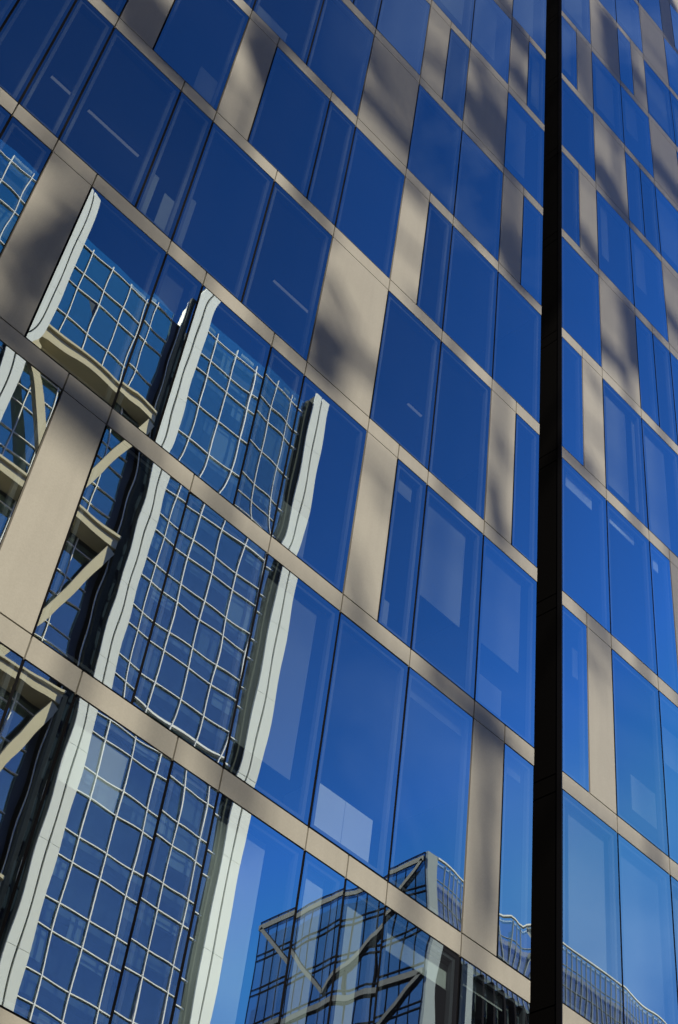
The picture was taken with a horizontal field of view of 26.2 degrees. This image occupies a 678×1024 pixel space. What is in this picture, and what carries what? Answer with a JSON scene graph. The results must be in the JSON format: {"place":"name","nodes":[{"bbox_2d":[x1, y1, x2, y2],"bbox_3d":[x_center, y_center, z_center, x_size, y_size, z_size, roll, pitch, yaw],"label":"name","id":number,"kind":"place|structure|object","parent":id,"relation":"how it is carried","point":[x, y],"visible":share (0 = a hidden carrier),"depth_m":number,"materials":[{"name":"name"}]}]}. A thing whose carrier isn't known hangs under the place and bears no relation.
{"place":"outdoors","nodes":[
{"label":"outdoors","id":0,"kind":"place"},
{"bbox_2d":[0,0,545,1023],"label":"office block","id":1,"kind":"structure","parent":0,"point":[268,534],"depth_m":19.84,"materials":[{"name":"beige metal"}]},
{"bbox_2d":[0,106,10,134],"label":"window","id":2,"kind":"structure","parent":1,"relation":"in","point":[5,116],"depth_m":19.23,"materials":[{"name":"blue glass"}]},
{"bbox_2d":[0,0,17,28],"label":"window","id":3,"kind":"structure","parent":1,"relation":"in","point":[6,6],"depth_m":20.44,"materials":[{"name":"blue glass"}]},
{"bbox_2d":[0,643,22,722],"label":"window","id":4,"kind":"structure","parent":1,"relation":"in","point":[13,661],"depth_m":14.95,"materials":[{"name":"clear glass"}]},
{"bbox_2d":[0,116,50,253],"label":"window","id":5,"kind":"structure","parent":1,"relation":"in","point":[23,157],"depth_m":18.95,"materials":[{"name":"blue glass"}]},
{"bbox_2d":[0,341,61,543],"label":"window","id":6,"kind":"structure","parent":1,"relation":"in","point":[28,399],"depth_m":16.80,"materials":[{"name":"blue glass"}]},
{"bbox_2d":[0,659,73,931],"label":"window","id":7,"kind":"structure","parent":1,"relation":"in","point":[32,724],"depth_m":14.56,"materials":[{"name":"black glass"}]},
{"bbox_2d":[0,0,75,102],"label":"window","id":8,"kind":"structure","parent":1,"relation":"in","point":[28,32],"depth_m":20.47,"materials":[{"name":"blue glass"}]},
{"bbox_2d":[15,0,113,137],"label":"window","id":9,"kind":"structure","parent":1,"relation":"in","point":[59,80],"depth_m":20.91,"materials":[{"name":"blue glass"}]},
{"bbox_2d":[0,694,170,1023],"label":"window","id":10,"kind":"structure","parent":1,"relation":"in","point":[67,925],"depth_m":14.40,"materials":[{"name":"blue glass"}]},
{"bbox_2d":[24,187,165,407],"bbox_3d":[-3.155,-2.868,19.113,0.144,3.529,1.395,-32,-58,32],"label":"window","id":11,"kind":"structure","parent":1,"relation":"in","point":[89,314],"depth_m":18.92,"materials":[{"name":"blue glass"}]},
{"bbox_2d":[31,425,188,703],"bbox_3d":[-2.605,0.543,16.964,0.113,3.488,1.395,-32,-58,32],"label":"window","id":12,"kind":"structure","parent":1,"relation":"in","point":[97,612],"depth_m":16.78,"materials":[{"name":"blue glass"}]},
{"bbox_2d":[102,0,126,16],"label":"window","id":13,"kind":"structure","parent":1,"relation":"in","point":[116,6],"depth_m":22.74,"materials":[{"name":"blue glass"}]},
{"bbox_2d":[55,28,179,206],"bbox_3d":[-3.207,-5.861,21.524,0.111,3.488,1.395,-32,-58,32],"label":"window","id":14,"kind":"structure","parent":1,"relation":"in","point":[117,124],"depth_m":21.37,"materials":[{"name":"blue glass"}]},
{"bbox_2d":[111,254,201,440],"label":"window","id":15,"kind":"structure","parent":1,"relation":"in","point":[143,390],"depth_m":19.40,"materials":[{"name":"blue glass"}]},
{"bbox_2d":[109,760,216,1023],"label":"window","id":16,"kind":"structure","parent":1,"relation":"in","point":[150,971],"depth_m":15.03,"materials":[{"name":"blue glass"}]},
{"bbox_2d":[135,91,211,239],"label":"window","id":17,"kind":"structure","parent":1,"relation":"in","point":[168,213],"depth_m":21.63,"materials":[{"name":"blue glass"}]},
{"bbox_2d":[131,492,266,766],"bbox_3d":[-1.646,1.351,17.582,0.112,3.488,1.395,-32,-58,32],"label":"window","id":18,"kind":"structure","parent":1,"relation":"in","point":[188,681],"depth_m":17.40,"materials":[{"name":"blue glass"}]},
{"bbox_2d":[152,0,248,110],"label":"window","id":19,"kind":"structure","parent":1,"relation":"in","point":[200,40],"depth_m":24.25,"materials":[{"name":"blue glass"}]},
{"bbox_2d":[154,286,270,504],"bbox_3d":[-1.708,-1.650,20.017,0.112,3.488,1.395,-32,-58,32],"label":"window","id":20,"kind":"structure","parent":1,"relation":"in","point":[206,420],"depth_m":19.86,"materials":[{"name":"blue glass"}]},
{"bbox_2d":[170,122,273,301],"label":"window","id":21,"kind":"structure","parent":1,"relation":"in","point":[219,223],"depth_m":22.30,"materials":[{"name":"blue glass"}]},
{"bbox_2d":[169,791,303,1023],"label":"window","id":22,"kind":"structure","parent":1,"relation":"in","point":[233,969],"depth_m":15.69,"materials":[{"name":"blue glass"}]},
{"bbox_2d":[243,0,254,8],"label":"window","id":23,"kind":"structure","parent":1,"relation":"in","point":[250,3],"depth_m":26.40,"materials":[{"name":"blue glass"}]},
{"bbox_2d":[233,347,302,534],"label":"window","id":24,"kind":"structure","parent":1,"relation":"in","point":[276,481],"depth_m":20.47,"materials":[{"name":"blue glass"}]},
{"bbox_2d":[222,554,338,825],"bbox_3d":[-0.700,2.165,18.209,0.143,3.488,1.395,-32,-58,32],"label":"window","id":25,"kind":"structure","parent":1,"relation":"in","point":[273,743],"depth_m":18.03,"materials":[{"name":"blue glass"}]},
{"bbox_2d":[241,182,331,360],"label":"window","id":26,"kind":"structure","parent":1,"relation":"in","point":[283,286],"depth_m":22.93,"materials":[{"name":"blue glass"}]},
{"bbox_2d":[251,0,322,63],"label":"window","id":27,"kind":"structure","parent":1,"relation":"in","point":[294,22],"depth_m":27.29,"materials":[{"name":"blue glass"}]},
{"bbox_2d":[247,46,328,197],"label":"window","id":28,"kind":"structure","parent":1,"relation":"in","point":[287,126],"depth_m":25.37,"materials":[{"name":"blue glass"}]},
{"bbox_2d":[278,851,344,1023],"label":"window","id":29,"kind":"structure","parent":1,"relation":"in","point":[306,992],"depth_m":16.36,"materials":[{"name":"blue glass"}]},
{"bbox_2d":[270,376,366,592],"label":"window","id":30,"kind":"structure","parent":1,"relation":"in","point":[314,515],"depth_m":20.79,"materials":[{"name":"blue glass"}]},
{"bbox_2d":[306,100,354,225],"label":"window","id":31,"kind":"structure","parent":1,"relation":"in","point":[330,165],"depth_m":25.83,"materials":[{"name":"blue glass"}]},
{"bbox_2d":[306,0,373,116],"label":"window","id":32,"kind":"structure","parent":1,"relation":"in","point":[340,49],"depth_m":28.40,"materials":[{"name":"blue glass"}]},
{"bbox_2d":[327,879,383,1023],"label":"window","id":33,"kind":"structure","parent":1,"relation":"in","point":[355,971],"depth_m":16.80,"materials":[{"name":"blue glass"}]},
{"bbox_2d":[307,612,407,880],"bbox_3d":[0.260,2.972,18.826,0.147,3.488,1.395,-32,-58,32],"label":"window","id":34,"kind":"structure","parent":1,"relation":"in","point":[344,623],"depth_m":18.92,"materials":[{"name":"blue glass"}]},
{"bbox_2d":[353,0,380,27],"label":"window","id":35,"kind":"structure","parent":1,"relation":"in","point":[369,8],"depth_m":30.49,"materials":[{"name":"blue glass"}]},
{"bbox_2d":[334,127,404,277],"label":"window","id":36,"kind":"structure","parent":1,"relation":"in","point":[371,194],"depth_m":26.30,"materials":[{"name":"blue glass"}]},
{"bbox_2d":[377,459,425,647],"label":"window","id":37,"kind":"structure","parent":1,"relation":"in","point":[404,479],"depth_m":21.82,"materials":[{"name":"blue glass"}]},
{"bbox_2d":[375,0,429,74],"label":"window","id":38,"kind":"structure","parent":1,"relation":"in","point":[403,23],"depth_m":31.50,"materials":[{"name":"blue glass"}]},
{"bbox_2d":[369,291,439,469],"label":"window","id":39,"kind":"structure","parent":1,"relation":"in","point":[426,439],"depth_m":24.58,"materials":[{"name":"blue glass"}]},
{"bbox_2d":[406,401,422,416],"bbox_3d":[1.401,-1.898,26.976,0.060,0.043,0.420,-32,-58,32],"label":"ceiling light","id":40,"kind":"object","parent":1,"relation":"attached to","point":[414,409],"visible":1,"depth_m":26.95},
{"bbox_2d":[373,905,458,1023],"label":"window","id":41,"kind":"structure","parent":1,"relation":"in","point":[417,976],"depth_m":17.44,"materials":[{"name":"blue glass"}]},
{"bbox_2d":[387,667,472,931],"bbox_3d":[1.228,3.773,19.437,0.111,3.488,1.395,-32,-58,32],"label":"window","id":42,"kind":"structure","parent":1,"relation":"in","point":[426,863],"depth_m":19.27,"materials":[{"name":"blue glass"}]},
{"bbox_2d":[416,202,451,328],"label":"window","id":43,"kind":"structure","parent":1,"relation":"in","point":[436,247],"depth_m":27.08,"materials":[{"name":"blue glass"}]},
{"bbox_2d":[406,85,461,214],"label":"window","id":44,"kind":"structure","parent":1,"relation":"in","point":[434,148],"depth_m":29.67,"materials":[{"name":"blue glass"}]},
{"bbox_2d":[410,485,482,698],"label":"window","id":45,"kind":"structure","parent":1,"relation":"in","point":[443,533],"depth_m":22.54,"materials":[{"name":"blue glass"}]},
{"bbox_2d":[433,0,473,41],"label":"window","id":46,"kind":"structure","parent":1,"relation":"in","point":[460,12],"depth_m":34.57,"materials":[{"name":"blue glass"}]},
{"bbox_2d":[442,29,469,120],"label":"window","id":47,"kind":"structure","parent":1,"relation":"in","point":[455,77],"depth_m":32.58,"materials":[{"name":"blue glass"}]},
{"bbox_2d":[428,341,490,519],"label":"window","id":48,"kind":"structure","parent":1,"relation":"in","point":[473,392],"depth_m":25.51,"materials":[{"name":"blue glass"}]},
{"bbox_2d":[442,226,497,376],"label":"window","id":49,"kind":"structure","parent":1,"relation":"in","point":[471,283],"depth_m":27.54,"materials":[{"name":"blue glass"}]},
{"bbox_2d":[453,131,502,260],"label":"window","id":50,"kind":"structure","parent":1,"relation":"in","point":[478,193],"depth_m":30.29,"materials":[{"name":"blue glass"}]},
{"bbox_2d":[470,0,510,83],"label":"window","id":51,"kind":"structure","parent":1,"relation":"in","point":[491,27],"depth_m":35.70,"materials":[{"name":"blue glass"}]},
{"bbox_2d":[456,957,529,1023],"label":"window","id":52,"kind":"structure","parent":1,"relation":"in","point":[481,999],"depth_m":18.22,"materials":[{"name":"black glass"}]},
{"bbox_2d":[473,536,536,747],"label":"window","id":53,"kind":"structure","parent":1,"relation":"in","point":[504,683],"depth_m":22.65,"materials":[{"name":"blue glass"}]},
{"bbox_2d":[495,744,532,980],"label":"window","id":54,"kind":"structure","parent":1,"relation":"in","point":[515,868],"depth_m":20.05,"materials":[{"name":"blue glass"}]},
{"bbox_2d":[491,272,540,422],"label":"window","id":55,"kind":"structure","parent":1,"relation":"in","point":[517,329],"depth_m":28.16,"materials":[{"name":"blue glass"}]},
{"bbox_2d":[503,92,543,207],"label":"window","id":56,"kind":"structure","parent":1,"relation":"in","point":[524,138],"depth_m":33.67,"materials":[{"name":"blue glass"}]},
{"bbox_2d":[511,414,538,567],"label":"window","id":57,"kind":"structure","parent":1,"relation":"in","point":[524,528],"depth_m":25.57,"materials":[{"name":"blue glass"}]},
{"bbox_2d":[512,0,545,52],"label":"window","id":58,"kind":"structure","parent":1,"relation":"in","point":[530,14],"depth_m":38.74,"materials":[{"name":"blue glass"}]},
{"bbox_2d":[520,196,542,304],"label":"window","id":59,"kind":"structure","parent":1,"relation":"in","point":[532,219],"depth_m":31.07,"materials":[{"name":"blue glass"}]},
{"bbox_2d":[526,42,544,123],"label":"window","id":60,"kind":"structure","parent":1,"relation":"in","point":[536,63],"depth_m":36.56,"materials":[{"name":"blue glass"}]},
{"bbox_2d":[529,0,677,1023],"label":"office block","id":61,"kind":"structure","parent":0,"point":[604,920],"depth_m":27.56,"materials":[{"name":"beige metal"}]},
{"bbox_2d":[558,17,576,89],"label":"window","id":62,"kind":"structure","parent":61,"relation":"in","point":[569,56],"depth_m":39.93,"materials":[{"name":"blue glass"}]},
{"bbox_2d":[557,337,582,465],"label":"window","id":63,"kind":"structure","parent":61,"relation":"in","point":[572,406],"depth_m":28.92,"materials":[{"name":"blue glass"}]},
{"bbox_2d":[562,152,579,246],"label":"window","id":64,"kind":"structure","parent":61,"relation":"in","point":[570,174],"depth_m":34.43,"materials":[{"name":"blue glass"}]},
{"bbox_2d":[556,606,588,792],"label":"window","id":65,"kind":"structure","parent":61,"relation":"in","point":[575,763],"depth_m":23.40,"materials":[{"name":"blue glass"}]},
{"bbox_2d":[558,0,590,43],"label":"window","id":66,"kind":"structure","parent":61,"relation":"in","point":[578,11],"depth_m":42.32,"materials":[{"name":"blue glass"}]},
{"bbox_2d":[562,79,594,180],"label":"window","id":67,"kind":"structure","parent":61,"relation":"in","point":[577,120],"depth_m":37.33,"materials":[{"name":"blue glass"}]},
{"bbox_2d":[557,237,601,366],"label":"window","id":68,"kind":"structure","parent":61,"relation":"in","point":[580,283],"depth_m":31.81,"materials":[{"name":"blue glass"}]},
{"bbox_2d":[562,458,609,632],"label":"window","id":69,"kind":"structure","parent":61,"relation":"in","point":[585,580],"depth_m":26.32,"materials":[{"name":"blue glass"}]},
{"bbox_2d":[556,790,622,1023],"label":"window","id":70,"kind":"structure","parent":61,"relation":"in","point":[586,882],"depth_m":21.31,"materials":[{"name":"blue glass"}]},
{"bbox_2d":[591,51,623,143],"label":"window","id":71,"kind":"structure","parent":61,"relation":"in","point":[606,89],"depth_m":40.68,"materials":[{"name":"blue glass"}]},
{"bbox_2d":[599,0,615,20],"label":"window","id":72,"kind":"structure","parent":61,"relation":"in","point":[609,5],"depth_m":45.48,"materials":[{"name":"blue glass"}]},
{"bbox_2d":[596,191,633,304],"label":"window","id":73,"kind":"structure","parent":61,"relation":"in","point":[613,235],"depth_m":35.19,"materials":[{"name":"blue glass"}]},
{"bbox_2d":[602,379,647,528],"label":"window","id":74,"kind":"structure","parent":61,"relation":"in","point":[623,444],"depth_m":29.69,"materials":[{"name":"blue glass"}]},
{"bbox_2d":[617,28,633,94],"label":"window","id":75,"kind":"structure","parent":61,"relation":"in","point":[624,50],"depth_m":43.91,"materials":[{"name":"blue glass"}]},
{"bbox_2d":[615,0,642,52],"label":"window","id":76,"kind":"structure","parent":61,"relation":"in","point":[627,11],"depth_m":46.54,"materials":[{"name":"blue glass"}]},
{"bbox_2d":[606,501,656,674],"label":"window","id":77,"kind":"structure","parent":61,"relation":"in","point":[629,571],"depth_m":26.93,"materials":[{"name":"blue glass"}]},
{"bbox_2d":[625,152,644,235],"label":"window","id":78,"kind":"structure","parent":61,"relation":"in","point":[634,196],"depth_m":38.40,"materials":[{"name":"blue glass"}]},
{"bbox_2d":[620,86,653,177],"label":"window","id":79,"kind":"structure","parent":61,"relation":"in","point":[636,131],"depth_m":41.30,"materials":[{"name":"blue glass"}]},
{"bbox_2d":[611,649,667,855],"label":"window","id":80,"kind":"structure","parent":61,"relation":"in","point":[639,781],"depth_m":24.18,"materials":[{"name":"blue glass"}]},
{"bbox_2d":[616,833,677,1023],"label":"window","id":81,"kind":"structure","parent":61,"relation":"in","point":[648,973],"depth_m":21.68,"materials":[{"name":"blue glass"}]},
{"bbox_2d":[635,315,658,425],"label":"window","id":82,"kind":"structure","parent":61,"relation":"in","point":[645,354],"depth_m":32.90,"materials":[{"name":"blue glass"}]},
{"bbox_2d":[629,227,667,341],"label":"window","id":83,"kind":"structure","parent":61,"relation":"in","point":[647,278],"depth_m":35.80,"materials":[{"name":"blue glass"}]},
{"bbox_2d":[640,169,660,253],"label":"window","id":84,"kind":"structure","parent":61,"relation":"in","point":[651,231],"depth_m":38.72,"materials":[{"name":"blue glass"}]},
{"bbox_2d":[638,0,662,31],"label":"window","id":85,"kind":"structure","parent":61,"relation":"in","point":[652,7],"depth_m":49.56,"materials":[{"name":"blue glass"}]},
{"bbox_2d":[641,419,677,557],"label":"window","id":86,"kind":"structure","parent":61,"relation":"in","point":[660,461],"depth_m":30.34,"materials":[{"name":"blue glass"}]},
{"bbox_2d":[644,60,674,143],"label":"window","id":87,"kind":"structure","parent":61,"relation":"in","point":[658,95],"depth_m":44.67,"materials":[{"name":"blue glass"}]},
{"bbox_2d":[649,542,677,693],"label":"window","id":88,"kind":"structure","parent":61,"relation":"in","point":[664,630],"depth_m":27.41,"materials":[{"name":"blue glass"}]},
{"bbox_2d":[652,334,677,444],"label":"window","id":89,"kind":"structure","parent":61,"relation":"in","point":[665,400],"depth_m":33.22,"materials":[{"name":"blue glass"}]},
{"bbox_2d":[655,186,677,272],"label":"window","id":90,"kind":"structure","parent":61,"relation":"in","point":[667,215],"depth_m":39.18,"materials":[{"name":"blue glass"}]},
{"bbox_2d":[658,691,677,864],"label":"window","id":91,"kind":"structure","parent":61,"relation":"in","point":[668,712],"depth_m":24.84,"materials":[{"name":"blue glass"}]},
{"bbox_2d":[663,38,677,94],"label":"window","id":92,"kind":"structure","parent":61,"relation":"in","point":[671,56],"depth_m":48.04,"materials":[{"name":"blue glass"}]},
{"bbox_2d":[669,352,677,445],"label":"window","id":93,"kind":"structure","parent":61,"relation":"in","point":[673,361],"depth_m":33.94,"materials":[{"name":"blue glass"}]},
{"bbox_2d":[669,91,677,146],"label":"window","id":94,"kind":"structure","parent":61,"relation":"in","point":[674,102],"depth_m":45.39,"materials":[{"name":"blue glass"}]},
{"bbox_2d":[669,4,677,49],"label":"window","id":95,"kind":"structure","parent":61,"relation":"in","point":[674,15],"depth_m":51.16,"materials":[{"name":"blue glass"}]},
{"bbox_2d":[670,876,677,1002],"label":"window","id":96,"kind":"structure","parent":61,"relation":"in","point":[673,883],"depth_m":22.62,"materials":[{"name":"blue glass"}]}
]}

